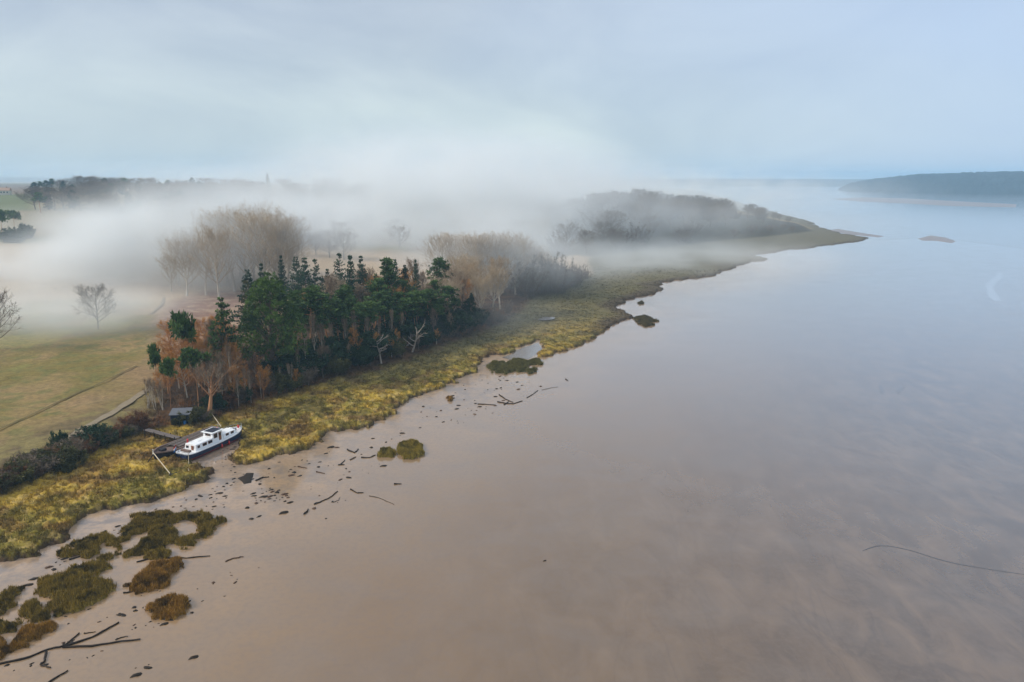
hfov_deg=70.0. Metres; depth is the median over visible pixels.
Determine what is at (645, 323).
grass island
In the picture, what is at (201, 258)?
bare tree
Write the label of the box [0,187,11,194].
house
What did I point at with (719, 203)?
tree
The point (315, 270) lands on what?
conifer tree
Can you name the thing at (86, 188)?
tree
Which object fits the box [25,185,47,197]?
tree
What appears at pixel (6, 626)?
grass island
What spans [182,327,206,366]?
bare tree
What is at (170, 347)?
bare tree
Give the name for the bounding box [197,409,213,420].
brown shrub
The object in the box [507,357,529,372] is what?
grass island
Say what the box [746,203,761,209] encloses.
tree
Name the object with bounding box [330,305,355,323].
pine tree
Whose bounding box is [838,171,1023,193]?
wood
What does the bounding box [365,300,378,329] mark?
pine tree
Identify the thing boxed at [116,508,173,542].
grass island
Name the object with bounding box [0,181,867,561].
ground
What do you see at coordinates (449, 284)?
bare tree
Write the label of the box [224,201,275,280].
bare tree
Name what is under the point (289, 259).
bare tree
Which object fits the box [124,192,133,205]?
tree
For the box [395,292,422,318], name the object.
pine tree
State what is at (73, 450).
evergreen bush
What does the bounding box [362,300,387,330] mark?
pine tree
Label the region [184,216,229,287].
bare tree
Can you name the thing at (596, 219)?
tree
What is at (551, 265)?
willow bush
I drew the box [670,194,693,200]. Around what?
tree
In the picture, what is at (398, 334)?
bare tree
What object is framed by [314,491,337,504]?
driftwood stick
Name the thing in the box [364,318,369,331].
bare tree
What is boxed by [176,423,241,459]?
houseboat
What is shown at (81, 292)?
bare tree
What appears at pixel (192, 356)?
pine tree
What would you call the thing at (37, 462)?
hedge bush
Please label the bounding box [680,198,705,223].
tree
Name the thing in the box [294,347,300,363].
bare tree
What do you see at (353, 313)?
bare tree
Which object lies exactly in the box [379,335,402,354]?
dark shrub
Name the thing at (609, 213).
tree
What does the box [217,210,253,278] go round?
bare tree
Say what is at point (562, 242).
tree
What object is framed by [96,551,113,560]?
grass island
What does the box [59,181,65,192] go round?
tree
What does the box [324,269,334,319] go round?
conifer tree
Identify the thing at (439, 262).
conifer tree
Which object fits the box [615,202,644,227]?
tree
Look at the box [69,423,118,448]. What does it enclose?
evergreen bush
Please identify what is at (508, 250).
bare tree
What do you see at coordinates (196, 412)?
evergreen bush
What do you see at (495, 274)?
bare tree
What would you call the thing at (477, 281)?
bare tree
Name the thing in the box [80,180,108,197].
tree
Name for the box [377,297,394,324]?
pine tree
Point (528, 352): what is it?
creek water
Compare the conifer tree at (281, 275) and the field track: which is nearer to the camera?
the field track
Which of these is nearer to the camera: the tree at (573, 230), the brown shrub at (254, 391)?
the brown shrub at (254, 391)
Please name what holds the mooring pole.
on the ground at (56, 349)
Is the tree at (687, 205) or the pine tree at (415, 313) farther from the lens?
the tree at (687, 205)
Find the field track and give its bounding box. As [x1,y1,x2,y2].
[0,366,134,428]
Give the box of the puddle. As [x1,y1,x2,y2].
[537,317,554,319]
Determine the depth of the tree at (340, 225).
488.60 m
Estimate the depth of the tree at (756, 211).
721.60 m
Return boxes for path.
[68,385,157,436]
[150,297,164,313]
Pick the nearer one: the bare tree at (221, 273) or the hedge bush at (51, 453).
the hedge bush at (51, 453)
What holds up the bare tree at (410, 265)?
on the ground at (56, 349)
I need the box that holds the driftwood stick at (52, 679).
[48,670,67,681]
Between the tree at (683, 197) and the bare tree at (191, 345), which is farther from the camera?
the tree at (683, 197)
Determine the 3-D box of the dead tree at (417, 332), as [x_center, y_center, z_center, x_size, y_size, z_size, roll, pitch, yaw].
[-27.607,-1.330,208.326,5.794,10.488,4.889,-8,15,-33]
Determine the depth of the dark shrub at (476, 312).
243.56 m
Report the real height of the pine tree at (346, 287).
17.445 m
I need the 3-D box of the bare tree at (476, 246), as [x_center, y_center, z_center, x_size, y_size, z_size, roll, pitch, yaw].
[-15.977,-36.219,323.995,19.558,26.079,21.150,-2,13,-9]
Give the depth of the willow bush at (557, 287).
318.52 m
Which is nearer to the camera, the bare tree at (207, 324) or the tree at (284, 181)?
the bare tree at (207, 324)
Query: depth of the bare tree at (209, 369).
156.90 m
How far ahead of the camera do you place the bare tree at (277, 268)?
296.19 m
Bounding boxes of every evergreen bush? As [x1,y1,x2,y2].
[42,444,89,467]
[45,429,68,447]
[58,462,78,472]
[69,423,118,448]
[171,416,186,425]
[176,405,213,424]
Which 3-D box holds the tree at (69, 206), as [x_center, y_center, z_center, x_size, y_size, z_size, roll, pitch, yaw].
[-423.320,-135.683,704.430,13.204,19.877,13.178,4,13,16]
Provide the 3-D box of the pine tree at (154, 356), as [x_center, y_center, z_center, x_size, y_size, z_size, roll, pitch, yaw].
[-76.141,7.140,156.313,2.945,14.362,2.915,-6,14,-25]
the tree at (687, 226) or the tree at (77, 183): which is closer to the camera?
the tree at (687, 226)
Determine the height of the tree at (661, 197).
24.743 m
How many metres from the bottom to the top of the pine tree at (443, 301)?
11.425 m
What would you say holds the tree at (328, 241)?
on the ground at (56, 349)
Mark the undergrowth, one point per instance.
(175, 403)
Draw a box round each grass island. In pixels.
[0,585,25,615]
[0,617,24,633]
[0,619,58,659]
[17,595,64,622]
[33,559,116,616]
[56,530,121,558]
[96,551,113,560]
[114,522,179,558]
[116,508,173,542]
[122,555,184,594]
[143,548,171,559]
[143,592,191,620]
[164,508,226,549]
[377,446,396,457]
[396,438,424,459]
[486,360,515,374]
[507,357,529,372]
[526,357,543,364]
[527,366,537,373]
[632,314,658,321]
[637,320,655,326]
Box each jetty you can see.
[144,428,180,439]
[152,426,223,458]
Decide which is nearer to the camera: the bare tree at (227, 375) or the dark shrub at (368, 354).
the bare tree at (227, 375)
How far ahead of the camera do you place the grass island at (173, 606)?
86.69 m
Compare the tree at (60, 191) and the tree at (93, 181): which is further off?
the tree at (93, 181)
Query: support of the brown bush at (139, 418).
on the ground at (56, 349)
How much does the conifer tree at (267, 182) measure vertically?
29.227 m
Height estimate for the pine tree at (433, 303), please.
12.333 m
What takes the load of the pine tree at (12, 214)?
on the ground at (56, 349)
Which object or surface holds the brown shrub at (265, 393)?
on the ground at (56, 349)
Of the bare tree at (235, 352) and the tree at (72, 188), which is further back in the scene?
the tree at (72, 188)
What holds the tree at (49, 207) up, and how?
on the ground at (56, 349)
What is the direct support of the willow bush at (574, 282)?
on the ground at (56, 349)
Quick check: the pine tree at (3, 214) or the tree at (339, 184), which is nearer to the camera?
the pine tree at (3, 214)
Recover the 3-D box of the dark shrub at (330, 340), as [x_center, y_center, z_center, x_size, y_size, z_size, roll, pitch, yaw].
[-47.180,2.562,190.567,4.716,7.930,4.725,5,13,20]
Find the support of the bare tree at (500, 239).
on the ground at (56, 349)
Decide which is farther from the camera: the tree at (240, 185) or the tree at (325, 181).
the tree at (325, 181)
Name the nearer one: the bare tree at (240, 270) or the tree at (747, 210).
the bare tree at (240, 270)
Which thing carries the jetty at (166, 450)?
on the mudflat
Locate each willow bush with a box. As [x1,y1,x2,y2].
[489,257,548,297]
[508,253,554,296]
[524,251,579,293]
[534,254,586,289]
[538,263,577,294]
[554,262,583,285]
[567,270,586,286]
[575,268,587,281]
[580,268,593,278]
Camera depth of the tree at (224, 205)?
585.27 m
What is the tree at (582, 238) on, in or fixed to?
on the ground at (56, 349)
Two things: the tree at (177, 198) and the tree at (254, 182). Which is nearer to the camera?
the tree at (177, 198)
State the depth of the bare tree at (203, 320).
192.65 m
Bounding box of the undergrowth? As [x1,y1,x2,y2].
[144,306,504,424]
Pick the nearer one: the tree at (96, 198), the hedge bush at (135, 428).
the hedge bush at (135, 428)
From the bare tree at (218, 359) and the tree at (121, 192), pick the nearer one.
the bare tree at (218, 359)
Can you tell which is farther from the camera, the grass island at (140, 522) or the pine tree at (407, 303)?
the pine tree at (407, 303)
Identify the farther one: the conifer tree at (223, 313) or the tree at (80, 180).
the tree at (80, 180)
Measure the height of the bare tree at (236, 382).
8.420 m
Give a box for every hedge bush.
[0,451,38,485]
[0,461,46,486]
[0,466,17,487]
[0,471,16,493]
[1,449,60,479]
[19,447,66,472]
[38,442,71,457]
[43,439,85,457]
[49,434,94,457]
[66,433,100,453]
[81,432,113,452]
[82,427,116,445]
[101,427,118,443]
[106,425,122,438]
[118,424,139,437]
[123,423,141,434]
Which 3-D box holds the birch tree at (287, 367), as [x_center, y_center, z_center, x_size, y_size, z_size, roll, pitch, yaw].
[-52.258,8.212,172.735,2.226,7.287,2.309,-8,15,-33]
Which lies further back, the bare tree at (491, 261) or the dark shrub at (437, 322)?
the bare tree at (491, 261)
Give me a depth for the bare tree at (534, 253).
341.94 m
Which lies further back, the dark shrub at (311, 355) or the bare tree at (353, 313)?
the bare tree at (353, 313)
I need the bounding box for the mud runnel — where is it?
[863,545,1023,574]
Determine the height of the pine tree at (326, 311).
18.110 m
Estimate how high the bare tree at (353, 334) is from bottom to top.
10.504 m
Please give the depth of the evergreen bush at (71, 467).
125.15 m
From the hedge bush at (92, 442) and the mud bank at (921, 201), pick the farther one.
the mud bank at (921, 201)
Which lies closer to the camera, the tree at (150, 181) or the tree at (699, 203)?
the tree at (699, 203)
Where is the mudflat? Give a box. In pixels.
[0,238,1023,681]
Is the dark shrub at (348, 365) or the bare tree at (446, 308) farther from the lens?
the bare tree at (446, 308)
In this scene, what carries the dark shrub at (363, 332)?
on the ground at (56, 349)
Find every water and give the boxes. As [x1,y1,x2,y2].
[502,343,541,359]
[636,186,1023,248]
[985,273,1001,301]
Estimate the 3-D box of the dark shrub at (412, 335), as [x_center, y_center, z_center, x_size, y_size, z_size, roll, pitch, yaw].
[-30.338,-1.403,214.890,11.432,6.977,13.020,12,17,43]
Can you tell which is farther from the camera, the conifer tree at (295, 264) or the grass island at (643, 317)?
the grass island at (643, 317)
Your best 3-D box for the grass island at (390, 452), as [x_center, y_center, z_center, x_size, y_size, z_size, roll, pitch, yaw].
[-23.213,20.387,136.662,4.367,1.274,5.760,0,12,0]
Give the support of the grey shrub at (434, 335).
on the ground at (56, 349)
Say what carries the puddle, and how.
on the marsh grass at (59, 495)
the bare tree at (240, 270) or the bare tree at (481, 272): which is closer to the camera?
the bare tree at (481, 272)
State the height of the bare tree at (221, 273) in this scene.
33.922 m
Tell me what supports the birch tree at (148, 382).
on the ground at (56, 349)
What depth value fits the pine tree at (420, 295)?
220.54 m
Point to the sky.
(630, 89)
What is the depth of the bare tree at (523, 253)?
329.03 m
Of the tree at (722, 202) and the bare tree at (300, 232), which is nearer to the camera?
the bare tree at (300, 232)
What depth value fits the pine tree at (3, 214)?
492.57 m
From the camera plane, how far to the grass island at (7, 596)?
88.59 m
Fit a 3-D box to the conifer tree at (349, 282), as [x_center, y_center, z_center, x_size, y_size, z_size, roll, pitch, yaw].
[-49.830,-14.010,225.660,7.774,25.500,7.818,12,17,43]
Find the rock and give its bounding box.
[446,395,452,400]
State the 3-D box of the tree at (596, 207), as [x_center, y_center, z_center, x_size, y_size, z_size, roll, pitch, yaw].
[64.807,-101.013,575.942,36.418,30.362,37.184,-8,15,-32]
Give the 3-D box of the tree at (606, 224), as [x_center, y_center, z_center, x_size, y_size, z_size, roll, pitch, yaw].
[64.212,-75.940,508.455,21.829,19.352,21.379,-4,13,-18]
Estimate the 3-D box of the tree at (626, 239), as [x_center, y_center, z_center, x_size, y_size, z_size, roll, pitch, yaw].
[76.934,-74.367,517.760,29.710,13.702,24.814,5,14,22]
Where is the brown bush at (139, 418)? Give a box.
[115,410,162,431]
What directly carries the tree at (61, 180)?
on the ground at (56, 349)
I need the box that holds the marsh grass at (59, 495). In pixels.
[0,266,720,558]
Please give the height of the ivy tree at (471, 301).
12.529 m
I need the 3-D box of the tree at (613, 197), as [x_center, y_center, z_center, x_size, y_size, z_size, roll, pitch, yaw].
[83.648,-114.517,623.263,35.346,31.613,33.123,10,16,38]
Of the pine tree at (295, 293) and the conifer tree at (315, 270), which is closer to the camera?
the pine tree at (295, 293)
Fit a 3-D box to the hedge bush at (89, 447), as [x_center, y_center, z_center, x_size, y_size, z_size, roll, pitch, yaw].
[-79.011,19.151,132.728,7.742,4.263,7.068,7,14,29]
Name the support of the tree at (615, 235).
on the ground at (56, 349)
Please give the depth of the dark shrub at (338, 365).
184.69 m
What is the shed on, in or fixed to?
on the ground at (56, 349)
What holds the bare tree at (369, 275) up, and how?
on the ground at (56, 349)
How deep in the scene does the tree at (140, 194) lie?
722.87 m
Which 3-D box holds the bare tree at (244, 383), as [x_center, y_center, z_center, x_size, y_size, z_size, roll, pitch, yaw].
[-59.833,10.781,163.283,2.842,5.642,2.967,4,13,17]
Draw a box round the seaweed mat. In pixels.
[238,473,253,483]
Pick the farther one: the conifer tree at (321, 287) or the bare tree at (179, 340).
the conifer tree at (321, 287)
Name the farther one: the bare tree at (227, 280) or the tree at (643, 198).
the tree at (643, 198)
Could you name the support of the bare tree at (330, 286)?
on the ground at (56, 349)
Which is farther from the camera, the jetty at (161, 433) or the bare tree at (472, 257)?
the bare tree at (472, 257)
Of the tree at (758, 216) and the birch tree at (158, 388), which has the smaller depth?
the birch tree at (158, 388)
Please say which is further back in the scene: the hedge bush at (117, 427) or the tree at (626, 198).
the tree at (626, 198)
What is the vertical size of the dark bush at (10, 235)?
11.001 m
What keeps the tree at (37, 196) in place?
on the ground at (56, 349)
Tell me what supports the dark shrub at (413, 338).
on the ground at (56, 349)
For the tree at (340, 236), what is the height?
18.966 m
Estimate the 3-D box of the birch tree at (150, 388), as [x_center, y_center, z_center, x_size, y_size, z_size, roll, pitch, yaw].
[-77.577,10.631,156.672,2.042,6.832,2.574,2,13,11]
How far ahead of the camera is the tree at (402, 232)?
479.76 m
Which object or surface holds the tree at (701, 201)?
on the ground at (56, 349)
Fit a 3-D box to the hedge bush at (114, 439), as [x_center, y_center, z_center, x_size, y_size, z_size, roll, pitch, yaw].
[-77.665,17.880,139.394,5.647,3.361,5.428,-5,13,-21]
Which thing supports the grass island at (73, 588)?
on the mudflat
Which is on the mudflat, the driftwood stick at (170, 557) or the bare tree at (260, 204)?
the driftwood stick at (170, 557)
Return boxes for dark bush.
[0,228,31,242]
[7,222,35,237]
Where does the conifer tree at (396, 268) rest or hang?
on the ground at (56, 349)
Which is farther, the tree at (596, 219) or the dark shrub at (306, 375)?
the tree at (596, 219)
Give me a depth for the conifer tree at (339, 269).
249.12 m
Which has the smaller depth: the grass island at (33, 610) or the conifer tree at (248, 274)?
the grass island at (33, 610)
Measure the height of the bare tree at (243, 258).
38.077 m
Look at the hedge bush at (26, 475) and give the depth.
120.36 m
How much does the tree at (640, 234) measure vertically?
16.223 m
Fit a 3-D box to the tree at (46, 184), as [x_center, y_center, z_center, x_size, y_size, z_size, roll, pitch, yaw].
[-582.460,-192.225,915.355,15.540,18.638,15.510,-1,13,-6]
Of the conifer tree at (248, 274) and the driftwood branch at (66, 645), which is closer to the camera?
the driftwood branch at (66, 645)
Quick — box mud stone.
[130,672,141,677]
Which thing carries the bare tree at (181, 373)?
on the ground at (56, 349)
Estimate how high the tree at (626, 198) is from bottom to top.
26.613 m
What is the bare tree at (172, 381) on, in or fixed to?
on the ground at (56, 349)
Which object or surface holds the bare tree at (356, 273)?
on the ground at (56, 349)
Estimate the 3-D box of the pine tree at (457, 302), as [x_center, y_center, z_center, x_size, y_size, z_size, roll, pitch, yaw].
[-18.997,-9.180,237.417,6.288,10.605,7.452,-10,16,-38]
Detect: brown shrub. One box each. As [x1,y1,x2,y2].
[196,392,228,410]
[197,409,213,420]
[213,389,238,407]
[219,385,251,403]
[220,378,253,402]
[245,382,258,398]
[247,373,276,393]
[257,385,274,395]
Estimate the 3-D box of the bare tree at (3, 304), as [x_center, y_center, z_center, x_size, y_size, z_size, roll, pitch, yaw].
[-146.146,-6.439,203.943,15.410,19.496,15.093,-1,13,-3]
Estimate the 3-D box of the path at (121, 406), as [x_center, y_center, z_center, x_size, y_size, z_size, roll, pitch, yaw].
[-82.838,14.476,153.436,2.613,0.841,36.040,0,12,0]
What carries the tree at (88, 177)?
on the ground at (56, 349)
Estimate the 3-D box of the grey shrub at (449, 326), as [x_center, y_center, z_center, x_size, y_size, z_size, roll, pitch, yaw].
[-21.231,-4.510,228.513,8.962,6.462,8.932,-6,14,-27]
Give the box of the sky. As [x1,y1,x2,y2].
[0,0,1023,178]
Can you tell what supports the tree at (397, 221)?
on the ground at (56, 349)
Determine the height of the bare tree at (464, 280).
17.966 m
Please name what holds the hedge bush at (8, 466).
on the ground at (56, 349)
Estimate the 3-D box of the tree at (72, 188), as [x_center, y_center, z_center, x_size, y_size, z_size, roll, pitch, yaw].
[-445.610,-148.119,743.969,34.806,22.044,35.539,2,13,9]
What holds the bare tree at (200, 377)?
on the ground at (56, 349)
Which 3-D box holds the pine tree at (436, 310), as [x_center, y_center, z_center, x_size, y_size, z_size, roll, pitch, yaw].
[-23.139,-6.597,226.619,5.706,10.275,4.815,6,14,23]
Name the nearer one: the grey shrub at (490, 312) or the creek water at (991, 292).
the grey shrub at (490, 312)
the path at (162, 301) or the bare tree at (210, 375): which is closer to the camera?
the bare tree at (210, 375)
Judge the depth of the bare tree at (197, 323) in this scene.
188.70 m
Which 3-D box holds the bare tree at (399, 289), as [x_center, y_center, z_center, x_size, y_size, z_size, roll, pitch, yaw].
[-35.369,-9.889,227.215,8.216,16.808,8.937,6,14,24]
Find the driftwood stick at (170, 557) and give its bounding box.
[136,555,209,561]
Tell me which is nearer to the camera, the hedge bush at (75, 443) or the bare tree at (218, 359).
the hedge bush at (75, 443)
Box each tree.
[0,209,9,231]
[0,286,24,337]
[7,209,21,219]
[11,185,56,209]
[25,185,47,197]
[29,182,39,194]
[29,190,68,210]
[31,192,46,212]
[32,184,82,207]
[41,180,52,192]
[43,196,52,209]
[48,180,68,188]
[53,179,76,188]
[53,186,89,200]
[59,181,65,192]
[62,175,98,186]
[63,190,97,210]
[65,175,92,192]
[65,181,85,196]
[66,190,79,208]
[71,282,118,329]
[75,185,105,204]
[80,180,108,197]
[81,175,105,184]
[81,179,106,194]
[81,193,114,208]
[83,202,127,224]
[89,182,120,203]
[95,202,131,222]
[96,191,121,213]
[103,179,123,194]
[109,176,139,188]
[110,181,142,193]
[116,183,125,194]
[121,187,164,206]
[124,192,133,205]
[129,188,163,209]
[132,177,155,190]
[132,178,157,188]
[133,200,142,216]
[140,181,166,196]
[142,377,149,407]
[145,342,167,385]
[146,181,179,198]
[146,342,160,403]
[146,378,156,402]
[147,379,155,409]
[150,229,189,280]
[152,252,183,291]
[152,371,164,398]
[152,380,164,409]
[153,195,185,215]
[153,318,182,370]
[155,193,207,220]
[156,350,177,393]
[158,235,204,295]
[158,237,183,283]
[158,356,177,407]
[160,345,174,360]
[162,373,175,398]
[164,243,186,285]
[164,338,179,375]
[167,310,197,388]
[168,181,197,194]
[168,227,207,286]
[170,351,182,387]
[171,228,198,277]
[171,337,191,383]
[173,231,228,294]
[174,355,194,397]
[176,344,211,406]
[179,232,205,283]
[180,339,199,386]
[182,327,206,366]
[183,183,204,195]
[183,221,237,296]
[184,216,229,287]
[184,319,205,342]
[186,351,241,410]
[187,211,234,282]
[191,203,265,290]
[194,211,241,285]
[194,363,205,391]
[196,177,218,188]
[196,340,219,389]
[198,317,209,349]
[198,346,215,392]
[202,318,218,373]
[203,332,229,387]
[205,204,255,259]
[205,358,213,382]
[207,296,243,379]
[207,321,222,389]
[208,177,237,187]
[209,206,270,288]
[211,336,241,381]
[213,198,266,211]
[214,351,224,394]
[215,202,240,212]
[217,201,265,279]
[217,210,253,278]
[217,369,231,394]
[219,206,296,298]
[220,179,259,199]
[221,342,246,375]
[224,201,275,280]
[225,199,297,270]
[225,344,234,381]
[225,365,243,404]
[230,196,274,277]
[230,269,265,335]
[234,375,239,404]
[235,271,310,362]
[238,280,255,367]
[239,180,271,186]
[240,377,250,395]
[243,205,302,279]
[244,216,305,279]
[245,370,251,388]
[246,212,312,279]
[254,263,270,343]
[255,215,316,283]
[255,369,269,396]
[258,365,270,378]
[265,173,272,189]
[271,178,300,190]
[273,214,317,283]
[274,182,315,201]
[277,184,314,206]
[278,255,288,299]
[280,306,309,347]
[282,204,293,221]
[284,256,309,297]
[285,289,306,317]
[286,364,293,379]
[287,284,329,339]
[292,368,299,390]
[294,257,316,289]
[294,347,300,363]
[295,303,326,340]
[299,324,309,358]
[301,308,321,336]
[305,177,333,189]
[305,232,327,253]
[306,212,325,231]
[306,314,319,350]
[307,258,322,285]
[312,228,346,257]
[312,311,330,338]
[313,270,339,298]
[314,345,326,377]
[316,211,345,229]
[317,277,333,333]
[317,324,325,349]
[320,293,338,337]
[323,345,330,362]
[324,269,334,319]
[326,230,362,259]
[326,278,356,295]
[326,296,351,340]
[328,323,332,335]
[329,217,354,244]
[329,304,349,338]
[330,182,349,197]
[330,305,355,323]
[331,284,355,323]
[332,288,355,306]
[333,253,347,291]
[340,210,364,231]
[341,183,383,203]
[341,219,366,235]
[341,318,349,337]
[343,295,357,311]
[344,255,362,316]
[348,326,362,348]
[349,301,368,325]
[351,282,371,321]
[351,311,356,333]
[354,266,366,293]
[355,310,371,331]
[356,256,368,327]
[360,274,391,322]
[361,267,377,291]
[362,277,391,322]
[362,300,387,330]
[363,289,395,327]
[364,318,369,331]
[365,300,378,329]
[367,336,388,363]
[370,288,395,305]
[373,256,401,290]
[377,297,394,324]
[381,219,408,239]
[381,223,411,248]
[383,301,400,326]
[387,291,404,308]
[389,310,394,330]
[390,259,400,302]
[391,285,405,304]
[393,279,417,296]
[393,297,414,319]
[393,328,400,341]
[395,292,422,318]
[395,306,409,322]
[396,267,419,288]
[401,265,409,296]
[403,289,434,320]
[404,322,426,351]
[405,303,422,326]
[406,258,424,284]
[412,260,420,289]
[416,230,469,272]
[417,270,428,288]
[418,288,445,314]
[423,283,434,302]
[425,256,455,284]
[425,273,450,290]
[426,279,441,297]
[427,297,444,315]
[428,304,444,315]
[430,285,459,300]
[430,307,440,330]
[433,229,479,286]
[437,276,465,309]
[440,297,453,306]
[442,265,460,298]
[443,303,451,314]
[445,253,471,285]
[445,297,465,309]
[446,263,484,299]
[446,269,459,287]
[447,312,453,324]
[449,234,499,295]
[454,274,473,307]
[455,229,509,290]
[455,258,482,295]
[455,279,473,307]
[459,232,488,268]
[459,253,484,291]
[464,273,495,307]
[465,267,493,307]
[466,293,476,328]
[467,233,517,294]
[481,228,525,292]
[482,252,515,308]
[482,264,511,304]
[491,233,526,287]
[493,231,542,294]
[506,239,537,272]
[521,245,547,262]
[522,243,546,267]
[528,250,553,267]
[546,231,579,252]
[549,221,581,240]
[553,219,589,239]
[560,196,589,224]
[571,206,585,219]
[572,225,599,253]
[574,194,617,230]
[577,201,633,231]
[578,199,605,221]
[580,191,610,219]
[584,190,610,216]
[591,190,630,212]
[591,221,620,244]
[595,209,626,230]
[600,227,636,245]
[602,196,633,217]
[604,189,630,217]
[605,225,625,246]
[610,191,634,212]
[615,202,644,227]
[618,221,654,242]
[629,185,646,199]
[629,187,649,200]
[629,204,662,229]
[632,194,667,221]
[634,190,662,204]
[638,214,664,237]
[652,191,670,201]
[669,197,696,218]
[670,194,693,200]
[670,230,687,241]
[671,227,694,242]
[673,218,705,236]
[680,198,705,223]
[690,198,708,210]
[690,199,712,212]
[698,196,713,209]
[709,202,733,221]
[713,199,731,217]
[726,208,741,218]
[729,229,740,236]
[742,207,754,221]
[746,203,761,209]
[751,209,761,216]
[755,208,767,218]
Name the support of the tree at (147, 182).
on the ground at (56, 349)
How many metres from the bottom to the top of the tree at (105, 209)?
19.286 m
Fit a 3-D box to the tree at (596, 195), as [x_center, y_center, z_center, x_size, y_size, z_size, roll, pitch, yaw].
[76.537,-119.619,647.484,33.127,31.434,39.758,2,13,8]
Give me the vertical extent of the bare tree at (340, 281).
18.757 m
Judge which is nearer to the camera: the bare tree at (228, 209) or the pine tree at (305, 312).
the pine tree at (305, 312)
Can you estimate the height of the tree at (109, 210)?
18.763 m
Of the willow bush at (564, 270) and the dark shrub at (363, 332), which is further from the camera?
the willow bush at (564, 270)
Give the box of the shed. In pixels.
[168,407,192,424]
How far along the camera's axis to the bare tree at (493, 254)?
299.63 m
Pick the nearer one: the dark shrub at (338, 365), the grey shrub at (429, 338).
the dark shrub at (338, 365)
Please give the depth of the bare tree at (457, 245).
313.87 m
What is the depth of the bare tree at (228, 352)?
161.15 m
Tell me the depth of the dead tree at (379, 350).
196.46 m
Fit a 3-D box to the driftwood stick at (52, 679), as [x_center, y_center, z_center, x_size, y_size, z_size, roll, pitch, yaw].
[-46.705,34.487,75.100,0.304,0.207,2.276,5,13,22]
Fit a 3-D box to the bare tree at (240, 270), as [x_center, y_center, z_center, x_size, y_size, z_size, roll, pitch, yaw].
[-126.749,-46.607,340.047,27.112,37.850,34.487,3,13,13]
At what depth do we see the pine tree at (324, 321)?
191.90 m
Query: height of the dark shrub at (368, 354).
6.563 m
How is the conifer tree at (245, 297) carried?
on the ground at (56, 349)
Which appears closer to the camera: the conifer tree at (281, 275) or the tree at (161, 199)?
the conifer tree at (281, 275)
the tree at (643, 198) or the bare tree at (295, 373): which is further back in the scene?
the tree at (643, 198)
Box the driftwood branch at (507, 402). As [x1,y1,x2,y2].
[497,394,522,404]
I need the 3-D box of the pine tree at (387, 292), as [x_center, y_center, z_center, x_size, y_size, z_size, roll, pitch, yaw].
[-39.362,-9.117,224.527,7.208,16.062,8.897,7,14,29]
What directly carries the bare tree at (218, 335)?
on the ground at (56, 349)
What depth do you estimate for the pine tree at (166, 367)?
152.97 m
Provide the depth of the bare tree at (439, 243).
302.13 m
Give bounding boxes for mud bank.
[831,229,882,236]
[836,197,1015,206]
[919,235,954,242]
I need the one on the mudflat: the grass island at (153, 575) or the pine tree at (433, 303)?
the grass island at (153, 575)
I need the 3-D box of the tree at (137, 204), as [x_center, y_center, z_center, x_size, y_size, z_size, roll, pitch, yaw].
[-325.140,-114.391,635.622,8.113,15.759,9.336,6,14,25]
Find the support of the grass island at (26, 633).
on the mudflat
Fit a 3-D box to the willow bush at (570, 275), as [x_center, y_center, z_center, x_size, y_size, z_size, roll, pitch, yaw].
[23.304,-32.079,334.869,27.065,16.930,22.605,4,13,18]
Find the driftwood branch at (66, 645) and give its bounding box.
[0,621,140,667]
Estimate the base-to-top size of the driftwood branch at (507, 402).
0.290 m
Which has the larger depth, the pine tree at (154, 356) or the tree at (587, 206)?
the tree at (587, 206)
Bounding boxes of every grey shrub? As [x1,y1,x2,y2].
[416,327,434,346]
[428,331,440,344]
[435,318,458,337]
[475,309,490,326]
[479,303,495,323]
[485,302,507,324]
[497,298,517,314]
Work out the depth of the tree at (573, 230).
558.79 m
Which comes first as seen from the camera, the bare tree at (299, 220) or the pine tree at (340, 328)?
the pine tree at (340, 328)
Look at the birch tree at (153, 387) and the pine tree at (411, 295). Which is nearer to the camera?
the birch tree at (153, 387)
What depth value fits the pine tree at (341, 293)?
205.70 m
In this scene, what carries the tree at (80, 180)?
on the ground at (56, 349)
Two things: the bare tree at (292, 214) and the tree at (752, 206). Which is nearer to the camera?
the bare tree at (292, 214)
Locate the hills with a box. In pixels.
[0,177,868,185]
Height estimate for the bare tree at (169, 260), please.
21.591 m
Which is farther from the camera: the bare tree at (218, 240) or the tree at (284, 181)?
the tree at (284, 181)
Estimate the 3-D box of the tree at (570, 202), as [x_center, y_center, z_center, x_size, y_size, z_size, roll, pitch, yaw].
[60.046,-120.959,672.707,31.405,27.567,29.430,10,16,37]
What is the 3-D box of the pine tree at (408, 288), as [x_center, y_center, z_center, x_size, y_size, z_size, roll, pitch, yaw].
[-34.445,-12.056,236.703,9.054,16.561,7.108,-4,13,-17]
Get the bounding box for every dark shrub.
[257,350,321,374]
[258,369,298,394]
[266,350,309,369]
[280,348,332,377]
[284,368,312,390]
[286,334,344,350]
[290,362,318,385]
[298,338,352,362]
[324,324,365,339]
[324,336,336,346]
[325,354,348,375]
[329,360,351,372]
[340,326,396,358]
[350,344,378,367]
[350,347,377,360]
[356,328,388,342]
[371,316,431,337]
[377,330,392,337]
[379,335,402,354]
[382,336,406,357]
[391,323,423,340]
[395,311,431,331]
[395,329,427,344]
[396,335,415,345]
[414,312,444,331]
[419,303,465,327]
[446,307,489,333]
[453,305,480,319]
[462,299,473,314]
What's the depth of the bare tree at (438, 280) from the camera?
248.10 m
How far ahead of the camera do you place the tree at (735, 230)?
603.78 m
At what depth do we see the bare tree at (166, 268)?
305.16 m
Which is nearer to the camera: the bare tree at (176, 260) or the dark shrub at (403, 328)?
the dark shrub at (403, 328)
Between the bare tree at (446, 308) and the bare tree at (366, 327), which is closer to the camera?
the bare tree at (366, 327)

